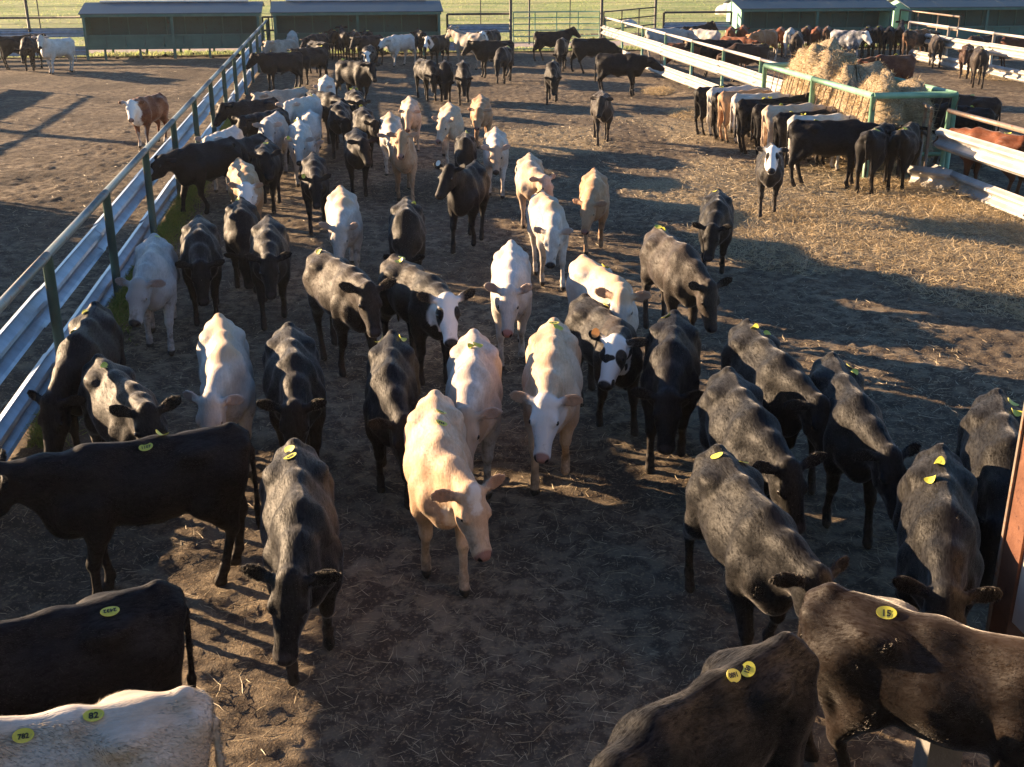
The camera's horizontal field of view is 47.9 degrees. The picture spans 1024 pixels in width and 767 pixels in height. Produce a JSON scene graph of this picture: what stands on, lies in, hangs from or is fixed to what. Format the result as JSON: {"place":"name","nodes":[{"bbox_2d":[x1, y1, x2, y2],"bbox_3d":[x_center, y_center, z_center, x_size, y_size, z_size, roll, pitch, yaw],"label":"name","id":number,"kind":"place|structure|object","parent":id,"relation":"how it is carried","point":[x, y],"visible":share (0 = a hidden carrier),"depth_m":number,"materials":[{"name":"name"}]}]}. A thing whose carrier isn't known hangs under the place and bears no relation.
{"place":"outdoors","nodes":[
{"label":"outdoors","id":0,"kind":"place"},
{"bbox_2d":[0,33,1023,766],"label":"ground","id":1,"kind":"structure","parent":0,"point":[32,571],"depth_m":10.79,"materials":[{"name":"brown soil"}]},
{"bbox_2d":[0,16,85,55],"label":"bunk line fence","id":2,"kind":"object","parent":1,"relation":"on","point":[65,32],"visible":0.39,"depth_m":44.24,"materials":[{"name":"metal"}]},
{"bbox_2d":[32,35,76,74],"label":"cow","id":3,"kind":"object","parent":1,"relation":"on","point":[52,49],"visible":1,"depth_m":39.26},
{"bbox_2d":[27,301,125,451],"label":"cow","id":4,"kind":"object","parent":1,"relation":"on","point":[94,327],"visible":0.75,"depth_m":9.33},
{"bbox_2d":[0,579,196,715],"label":"cow","id":5,"kind":"object","parent":1,"relation":"on","point":[92,649],"visible":0.83,"depth_m":5.65},
{"bbox_2d":[0,685,226,766],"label":"cow","id":6,"kind":"object","parent":1,"relation":"on","point":[179,726],"visible":1,"depth_m":4.95},
{"bbox_2d":[21,118,230,448],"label":"weeds","id":7,"kind":"object","parent":1,"relation":"on","point":[165,229],"visible":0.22,"depth_m":17.17,"materials":[{"name":"green plant"}]},
{"bbox_2d":[77,353,181,526],"bbox_3d":[-2.940,0.467,8.916,0.514,1.213,1.762,-12,24,-28],"label":"cow","id":8,"kind":"object","parent":1,"relation":"on","point":[121,404],"visible":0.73,"depth_m":8.69},
{"bbox_2d":[0,422,260,593],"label":"cow","id":9,"kind":"object","parent":1,"relation":"on","point":[94,495],"visible":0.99,"depth_m":7.59},
{"bbox_2d":[0,19,269,460],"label":"guardrail fence","id":10,"kind":"object","parent":1,"relation":"on","point":[35,314],"visible":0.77,"depth_m":13.73,"materials":[{"name":"silver metal"}]},
{"bbox_2d":[118,92,168,147],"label":"cow","id":11,"kind":"object","parent":1,"relation":"on","point":[147,111],"visible":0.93,"depth_m":24.87},
{"bbox_2d":[115,233,180,355],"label":"cow","id":12,"kind":"object","parent":1,"relation":"on","point":[151,285],"visible":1,"depth_m":12.35},
{"bbox_2d":[78,0,264,59],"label":"livestock shed","id":13,"kind":"object","parent":1,"relation":"on","point":[174,25],"visible":0.89,"depth_m":44.76,"materials":[{"name":"green metal"}]},
{"bbox_2d":[150,136,241,214],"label":"cow","id":14,"kind":"object","parent":1,"relation":"on","point":[198,165],"visible":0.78,"depth_m":18.51},
{"bbox_2d":[175,214,224,326],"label":"cow","id":15,"kind":"object","parent":1,"relation":"on","point":[200,262],"visible":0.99,"depth_m":13.10},
{"bbox_2d":[183,313,255,477],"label":"cow","id":16,"kind":"object","parent":1,"relation":"on","point":[227,386],"visible":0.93,"depth_m":9.29},
{"bbox_2d":[223,196,259,292],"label":"cow","id":17,"kind":"object","parent":1,"relation":"on","point":[241,217],"visible":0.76,"depth_m":14.49},
{"bbox_2d":[226,157,263,220],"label":"cow","id":18,"kind":"object","parent":1,"relation":"on","point":[242,178],"visible":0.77,"depth_m":17.00},
{"bbox_2d":[213,97,278,136],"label":"cow","id":19,"kind":"object","parent":1,"relation":"on","point":[228,110],"visible":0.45,"depth_m":23.84},
{"bbox_2d":[231,107,290,163],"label":"cow","id":20,"kind":"object","parent":1,"relation":"on","point":[244,125],"visible":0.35,"depth_m":22.09},
{"bbox_2d":[248,139,282,213],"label":"cow","id":21,"kind":"object","parent":1,"relation":"on","point":[267,159],"visible":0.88,"depth_m":18.79},
{"bbox_2d":[243,215,291,330],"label":"cow","id":22,"kind":"object","parent":1,"relation":"on","point":[268,256],"visible":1,"depth_m":13.12},
{"bbox_2d":[252,111,288,173],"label":"cow","id":23,"kind":"object","parent":1,"relation":"on","point":[274,127],"visible":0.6,"depth_m":21.25},
{"bbox_2d":[246,51,302,89],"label":"cow","id":24,"kind":"object","parent":1,"relation":"on","point":[270,64],"visible":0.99,"depth_m":34.68},
{"bbox_2d":[255,322,326,457],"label":"cow","id":25,"kind":"object","parent":1,"relation":"on","point":[293,404],"visible":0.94,"depth_m":9.22},
{"bbox_2d":[240,438,343,686],"bbox_3d":[-1.346,1.172,7.146,0.613,1.182,1.879,-4,21,-11],"label":"cow","id":26,"kind":"object","parent":1,"relation":"on","point":[300,574],"visible":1,"depth_m":6.75},
{"bbox_2d":[275,93,322,148],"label":"cow","id":27,"kind":"object","parent":1,"relation":"on","point":[294,108],"visible":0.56,"depth_m":23.98},
{"bbox_2d":[284,117,313,186],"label":"cow","id":28,"kind":"object","parent":1,"relation":"on","point":[299,138],"visible":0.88,"depth_m":20.64},
{"bbox_2d":[287,45,327,84],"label":"cow","id":29,"kind":"object","parent":1,"relation":"on","point":[315,56],"visible":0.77,"depth_m":36.41},
{"bbox_2d":[298,151,330,235],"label":"cow","id":30,"kind":"object","parent":1,"relation":"on","point":[314,176],"visible":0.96,"depth_m":17.44},
{"bbox_2d":[327,100,351,158],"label":"cow","id":31,"kind":"object","parent":1,"relation":"on","point":[339,120],"visible":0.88,"depth_m":23.65},
{"bbox_2d":[318,185,362,267],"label":"cow","id":32,"kind":"object","parent":1,"relation":"on","point":[343,224],"visible":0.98,"depth_m":14.78},
{"bbox_2d":[302,247,397,376],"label":"cow","id":33,"kind":"object","parent":1,"relation":"on","point":[342,293],"visible":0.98,"depth_m":11.55},
{"bbox_2d":[270,0,442,56],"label":"livestock shed","id":34,"kind":"object","parent":1,"relation":"on","point":[303,19],"visible":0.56,"depth_m":45.85,"materials":[{"name":"green metal"}]},
{"bbox_2d":[335,58,379,104],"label":"cow","id":35,"kind":"object","parent":1,"relation":"on","point":[359,75],"visible":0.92,"depth_m":30.96},
{"bbox_2d":[343,127,377,196],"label":"cow","id":36,"kind":"object","parent":1,"relation":"on","point":[357,149],"visible":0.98,"depth_m":20.03},
{"bbox_2d":[351,105,380,166],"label":"cow","id":37,"kind":"object","parent":1,"relation":"on","point":[364,120],"visible":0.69,"depth_m":22.59},
{"bbox_2d":[377,111,401,175],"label":"cow","id":38,"kind":"object","parent":1,"relation":"on","point":[390,121],"visible":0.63,"depth_m":21.89},
{"bbox_2d":[363,329,420,509],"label":"cow","id":39,"kind":"object","parent":1,"relation":"on","point":[392,389],"visible":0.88,"depth_m":9.00},
{"bbox_2d":[377,34,415,67],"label":"cow","id":40,"kind":"object","parent":1,"relation":"on","point":[397,44],"visible":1,"depth_m":41.77},
{"bbox_2d":[386,128,417,200],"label":"cow","id":41,"kind":"object","parent":1,"relation":"on","point":[403,157],"visible":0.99,"depth_m":19.59},
{"bbox_2d":[383,196,425,265],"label":"cow","id":42,"kind":"object","parent":1,"relation":"on","point":[406,232],"visible":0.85,"depth_m":14.24},
{"bbox_2d":[398,96,421,151],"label":"cow","id":43,"kind":"object","parent":1,"relation":"on","point":[410,113],"visible":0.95,"depth_m":24.55},
{"bbox_2d":[413,58,439,100],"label":"cow","id":44,"kind":"object","parent":1,"relation":"on","point":[425,71],"visible":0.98,"depth_m":32.61},
{"bbox_2d":[377,253,475,385],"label":"cow","id":45,"kind":"object","parent":1,"relation":"on","point":[420,301],"visible":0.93,"depth_m":11.39},
{"bbox_2d":[436,59,454,101],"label":"cow","id":46,"kind":"object","parent":1,"relation":"on","point":[445,81],"visible":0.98,"depth_m":32.24},
{"bbox_2d":[432,102,463,164],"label":"cow","id":47,"kind":"object","parent":1,"relation":"on","point":[449,120],"visible":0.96,"depth_m":22.82},
{"bbox_2d":[0,43,899,57],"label":"grass verge","id":48,"kind":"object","parent":1,"relation":"on","point":[270,51],"depth_m":45.99,"materials":[{"name":"green plant"}]},
{"bbox_2d":[0,0,903,45],"bbox_3d":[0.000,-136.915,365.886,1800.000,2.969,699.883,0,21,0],"label":"pasture","id":49,"kind":"structure","parent":1,"relation":"on","point":[6,7],"depth_m":72.99,"materials":[{"name":"green plant"}]},
{"bbox_2d":[403,389,505,597],"bbox_3d":[-0.460,0.822,8.104,0.586,1.136,1.775,-5,22,-14],"label":"cow","id":50,"kind":"object","parent":1,"relation":"on","point":[446,490],"visible":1,"depth_m":7.70},
{"bbox_2d":[433,159,490,253],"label":"cow","id":51,"kind":"object","parent":1,"relation":"on","point":[464,188],"visible":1,"depth_m":16.35},
{"bbox_2d":[445,25,484,69],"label":"cow","id":52,"kind":"object","parent":1,"relation":"on","point":[459,37],"visible":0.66,"depth_m":40.98},
{"bbox_2d":[454,131,476,166],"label":"cow","id":53,"kind":"object","parent":1,"relation":"on","point":[465,147],"visible":0.66,"depth_m":20.14},
{"bbox_2d":[445,328,503,499],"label":"cow","id":54,"kind":"object","parent":1,"relation":"on","point":[474,389],"visible":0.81,"depth_m":9.01},
{"bbox_2d":[446,13,508,50],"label":"bunk line fence","id":55,"kind":"object","parent":1,"relation":"on","point":[475,28],"visible":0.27,"depth_m":46.48,"materials":[{"name":"grey metal"}]},
{"bbox_2d":[468,94,492,148],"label":"cow","id":56,"kind":"object","parent":1,"relation":"on","point":[481,113],"visible":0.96,"depth_m":24.82},
{"bbox_2d":[461,40,513,77],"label":"cow","id":57,"kind":"object","parent":1,"relation":"on","point":[484,51],"visible":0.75,"depth_m":37.98},
{"bbox_2d":[481,126,510,198],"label":"cow","id":58,"kind":"object","parent":1,"relation":"on","point":[495,146],"visible":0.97,"depth_m":20.06},
{"bbox_2d":[484,240,531,369],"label":"cow","id":59,"kind":"object","parent":1,"relation":"on","point":[509,287],"visible":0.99,"depth_m":11.91},
{"bbox_2d":[0,64,1023,766],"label":"loose straw","id":60,"kind":"object","parent":1,"relation":"on","point":[768,194],"visible":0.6,"depth_m":16.13,"materials":[{"name":"beige plant"}]},
{"bbox_2d":[167,396,896,766],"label":"trodden stalks","id":61,"kind":"object","parent":1,"relation":"on","point":[457,582],"visible":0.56,"depth_m":8.20,"materials":[{"name":"plant"}]},
{"bbox_2d":[515,152,555,228],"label":"cow","id":62,"kind":"object","parent":1,"relation":"on","point":[531,178],"visible":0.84,"depth_m":17.75},
{"bbox_2d":[509,317,582,495],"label":"cow","id":63,"kind":"object","parent":1,"relation":"on","point":[549,397],"visible":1,"depth_m":9.15},
{"bbox_2d":[526,189,572,290],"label":"cow","id":64,"kind":"object","parent":1,"relation":"on","point":[549,230],"visible":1,"depth_m":14.73},
{"bbox_2d":[544,59,561,104],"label":"cow","id":65,"kind":"object","parent":1,"relation":"on","point":[552,76],"visible":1,"depth_m":31.67},
{"bbox_2d":[533,26,580,60],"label":"cow","id":66,"kind":"object","parent":1,"relation":"on","point":[549,39],"visible":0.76,"depth_m":43.47},
{"bbox_2d":[573,168,609,254],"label":"cow","id":67,"kind":"object","parent":1,"relation":"on","point":[593,200],"visible":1,"depth_m":16.25},
{"bbox_2d":[570,37,622,72],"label":"cow","id":68,"kind":"object","parent":1,"relation":"on","point":[592,47],"visible":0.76,"depth_m":39.36},
{"bbox_2d":[589,89,613,145],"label":"cow","id":69,"kind":"object","parent":1,"relation":"on","point":[601,109],"visible":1,"depth_m":25.40},
{"bbox_2d":[600,0,603,37],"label":"steel pole","id":70,"kind":"object","parent":1,"relation":"on","point":[601,16],"depth_m":46.49,"materials":[{"name":"grey metal"}]},
{"bbox_2d":[513,11,599,49],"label":"pipe gate","id":71,"kind":"structure","parent":70,"relation":"attached to","point":[556,23],"depth_m":46.47,"materials":[{"name":"green metal"}]},
{"bbox_2d":[564,293,648,436],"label":"cow","id":72,"kind":"object","parent":1,"relation":"on","point":[610,344],"visible":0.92,"depth_m":10.35},
{"bbox_2d":[566,254,651,389],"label":"cow","id":73,"kind":"object","parent":1,"relation":"on","point":[598,282],"visible":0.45,"depth_m":11.28},
{"bbox_2d":[594,53,664,96],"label":"cow","id":74,"kind":"object","parent":1,"relation":"on","point":[632,66],"visible":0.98,"depth_m":33.49},
{"bbox_2d":[630,309,703,473],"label":"cow","id":75,"kind":"object","parent":1,"relation":"on","point":[668,393],"visible":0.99,"depth_m":9.52},
{"bbox_2d":[639,225,732,332],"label":"cow","id":76,"kind":"object","parent":1,"relation":"on","point":[674,270],"visible":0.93,"depth_m":12.23},
{"bbox_2d":[600,16,788,91],"bbox_3d":[5.242,-10.339,36.988,0.243,1.575,21.350,-3,21,-8],"label":"guardrail fence","id":77,"kind":"object","parent":1,"relation":"on","point":[722,68],"visible":0.62,"depth_m":35.33,"materials":[{"name":"white metal"}]},
{"bbox_2d":[588,631,819,766],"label":"cow","id":78,"kind":"object","parent":1,"relation":"on","point":[754,705],"visible":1,"depth_m":5.12},
{"bbox_2d":[692,188,733,273],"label":"cow","id":79,"kind":"object","parent":1,"relation":"on","point":[714,224],"visible":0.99,"depth_m":15.04},
{"bbox_2d":[694,84,740,135],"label":"cow","id":80,"kind":"object","parent":1,"relation":"on","point":[700,101],"visible":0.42,"depth_m":26.64},
{"bbox_2d":[716,43,769,81],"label":"cow","id":81,"kind":"object","parent":1,"relation":"on","point":[760,50],"visible":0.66,"depth_m":36.81},
{"bbox_2d":[717,88,777,142],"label":"cow","id":82,"kind":"object","parent":1,"relation":"on","point":[724,101],"visible":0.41,"depth_m":25.62},
{"bbox_2d":[697,366,826,534],"bbox_3d":[1.750,0.647,8.479,0.573,1.146,1.775,-3,21,-8],"label":"cow","id":83,"kind":"object","parent":1,"relation":"on","point":[738,420],"visible":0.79,"depth_m":8.06},
{"bbox_2d":[683,444,850,645],"bbox_3d":[1.517,1.188,7.061,0.595,1.160,1.852,-3,21,-8],"label":"cow","id":84,"kind":"object","parent":1,"relation":"on","point":[745,528],"visible":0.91,"depth_m":6.79},
{"bbox_2d":[755,142,788,217],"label":"cow","id":85,"kind":"object","parent":1,"relation":"on","point":[769,170],"visible":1,"depth_m":18.53},
{"bbox_2d":[734,92,809,153],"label":"cow","id":86,"kind":"object","parent":1,"relation":"on","point":[743,111],"visible":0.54,"depth_m":24.33},
{"bbox_2d":[721,318,831,463],"bbox_3d":[2.158,0.255,9.475,0.573,1.180,1.967,-4,21,-10],"label":"cow","id":87,"kind":"object","parent":1,"relation":"on","point":[795,400],"visible":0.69,"depth_m":9.03},
{"bbox_2d":[761,102,835,161],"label":"cow","id":88,"kind":"object","parent":1,"relation":"on","point":[769,112],"visible":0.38,"depth_m":23.21},
{"bbox_2d":[773,109,841,168],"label":"cow","id":89,"kind":"object","parent":1,"relation":"on","point":[780,120],"visible":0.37,"depth_m":22.66},
{"bbox_2d":[723,0,896,49],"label":"livestock shed","id":90,"kind":"object","parent":1,"relation":"on","point":[798,15],"visible":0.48,"depth_m":48.36,"materials":[{"name":"green paint"}]},
{"bbox_2d":[787,113,855,171],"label":"cow","id":91,"kind":"object","parent":1,"relation":"on","point":[834,116],"visible":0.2,"depth_m":22.33},
{"bbox_2d":[638,70,1023,320],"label":"spilled hay","id":92,"kind":"object","parent":1,"relation":"on","point":[1013,226],"visible":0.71,"depth_m":17.58},
{"bbox_2d":[784,119,895,188],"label":"cow","id":93,"kind":"object","parent":1,"relation":"on","point":[826,138],"visible":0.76,"depth_m":20.69},
{"bbox_2d":[830,29,872,57],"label":"cow","id":94,"kind":"object","parent":1,"relation":"on","point":[851,39],"visible":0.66,"depth_m":42.10},
{"bbox_2d":[761,62,959,178],"bbox_3d":[7.080,-5.569,24.329,1.740,1.812,5.971,-3,21,-8],"label":"hay feeder","id":95,"kind":"object","parent":1,"relation":"on","point":[936,92],"visible":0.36,"depth_m":22.03,"materials":[{"name":"metal"}]},
{"bbox_2d":[780,36,858,94],"bbox_3d":[6.886,-6.478,25.392,1.672,2.222,2.776,-3,21,-8],"label":"hay bale","id":96,"kind":"object","parent":95,"relation":"on","point":[826,58],"visible":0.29,"depth_m":24.70},
{"bbox_2d":[804,58,886,105],"bbox_3d":[7.140,-5.873,24.133,1.741,1.911,2.773,-3,21,-8],"label":"hay bale","id":97,"kind":"object","parent":95,"relation":"on","point":[852,74],"visible":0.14,"depth_m":23.59},
{"bbox_2d":[787,78,926,170],"bbox_3d":[7.069,-5.711,24.305,1.856,1.671,6.247,-3,21,-8],"label":"hay mound","id":98,"kind":"object","parent":95,"relation":"in","point":[831,102],"visible":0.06,"depth_m":23.70,"materials":[{"name":"beige plant"}]},
{"bbox_2d":[840,68,937,167],"bbox_3d":[7.277,-5.322,22.829,1.736,1.915,2.908,-3,21,-8],"label":"hay bale","id":99,"kind":"object","parent":95,"relation":"in","point":[911,109],"visible":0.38,"depth_m":21.83},
{"bbox_2d":[807,352,921,549],"bbox_3d":[2.572,0.558,8.727,0.553,1.149,1.981,-1,21,-2],"label":"cow","id":100,"kind":"object","parent":1,"relation":"on","point":[859,446],"visible":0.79,"depth_m":8.34},
{"bbox_2d":[855,122,900,194],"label":"cow","id":101,"kind":"object","parent":1,"relation":"on","point":[871,145],"visible":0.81,"depth_m":20.18},
{"bbox_2d":[858,54,916,78],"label":"cow","id":102,"kind":"object","parent":1,"relation":"on","point":[902,66],"visible":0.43,"depth_m":32.39},
{"bbox_2d":[886,122,927,192],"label":"cow","id":103,"kind":"object","parent":1,"relation":"on","point":[904,146],"visible":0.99,"depth_m":20.33},
{"bbox_2d":[796,582,1023,766],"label":"cow","id":104,"kind":"object","parent":1,"relation":"on","point":[939,680],"visible":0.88,"depth_m":5.47},
{"bbox_2d":[901,29,939,62],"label":"cow","id":105,"kind":"object","parent":1,"relation":"on","point":[911,39],"visible":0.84,"depth_m":42.44},
{"bbox_2d":[907,165,952,192],"bbox_3d":[7.470,-3.646,20.592,0.104,0.420,0.950,-22,24,-23],"label":"bent guardrail","id":106,"kind":"object","parent":1,"relation":"on","point":[920,173],"visible":0.83,"depth_m":20.57,"materials":[{"name":"white metal"}]},
{"bbox_2d":[912,737,962,766],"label":"concrete footing","id":107,"kind":"object","parent":1,"relation":"on","point":[927,754],"visible":0.22,"depth_m":6.08,"materials":[{"name":"grey concrete"}]},
{"bbox_2d":[891,443,1003,625],"bbox_3d":[2.571,1.195,7.024,0.593,1.194,1.872,6,22,16],"label":"cow","id":108,"kind":"object","parent":1,"relation":"on","point":[940,567],"visible":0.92,"depth_m":6.64},
{"bbox_2d":[887,0,1023,48],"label":"livestock shed","id":109,"kind":"object","parent":1,"relation":"on","point":[1003,16],"visible":0.63,"depth_m":49.10,"materials":[{"name":"green paint"}]},
{"bbox_2d":[901,21,1023,81],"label":"guardrail fence","id":110,"kind":"object","parent":1,"relation":"on","point":[1006,51],"visible":0.57,"depth_m":39.14,"materials":[{"name":"white metal"}]},
{"bbox_2d":[932,102,995,169],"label":"cow","id":111,"kind":"object","parent":1,"relation":"on","point":[964,122],"visible":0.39,"depth_m":22.78},
{"bbox_2d":[930,94,1001,130],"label":"cow","id":112,"kind":"object","parent":1,"relation":"on","point":[994,104],"visible":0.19,"depth_m":24.23},
{"bbox_2d":[932,108,1023,220],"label":"guardrail fence","id":113,"kind":"object","parent":1,"relation":"on","point":[1003,158],"visible":0.8,"depth_m":19.44,"materials":[{"name":"white metal"}]},
{"bbox_2d":[933,127,1023,194],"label":"cow","id":114,"kind":"object","parent":1,"relation":"on","point":[1012,141],"visible":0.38,"depth_m":19.89},
{"bbox_2d":[969,46,989,88],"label":"cow","id":115,"kind":"object","parent":1,"relation":"on","point":[979,58],"visible":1,"depth_m":35.21},
{"bbox_2d":[955,388,1021,586],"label":"cow","id":116,"kind":"object","parent":1,"relation":"on","point":[988,430],"visible":0.61,"depth_m":7.55},
{"bbox_2d":[985,405,1023,636],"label":"rusty post","id":117,"kind":"object","parent":1,"relation":"on","point":[1006,616],"visible":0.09,"depth_m":6.43,"materials":[{"name":"metal"}]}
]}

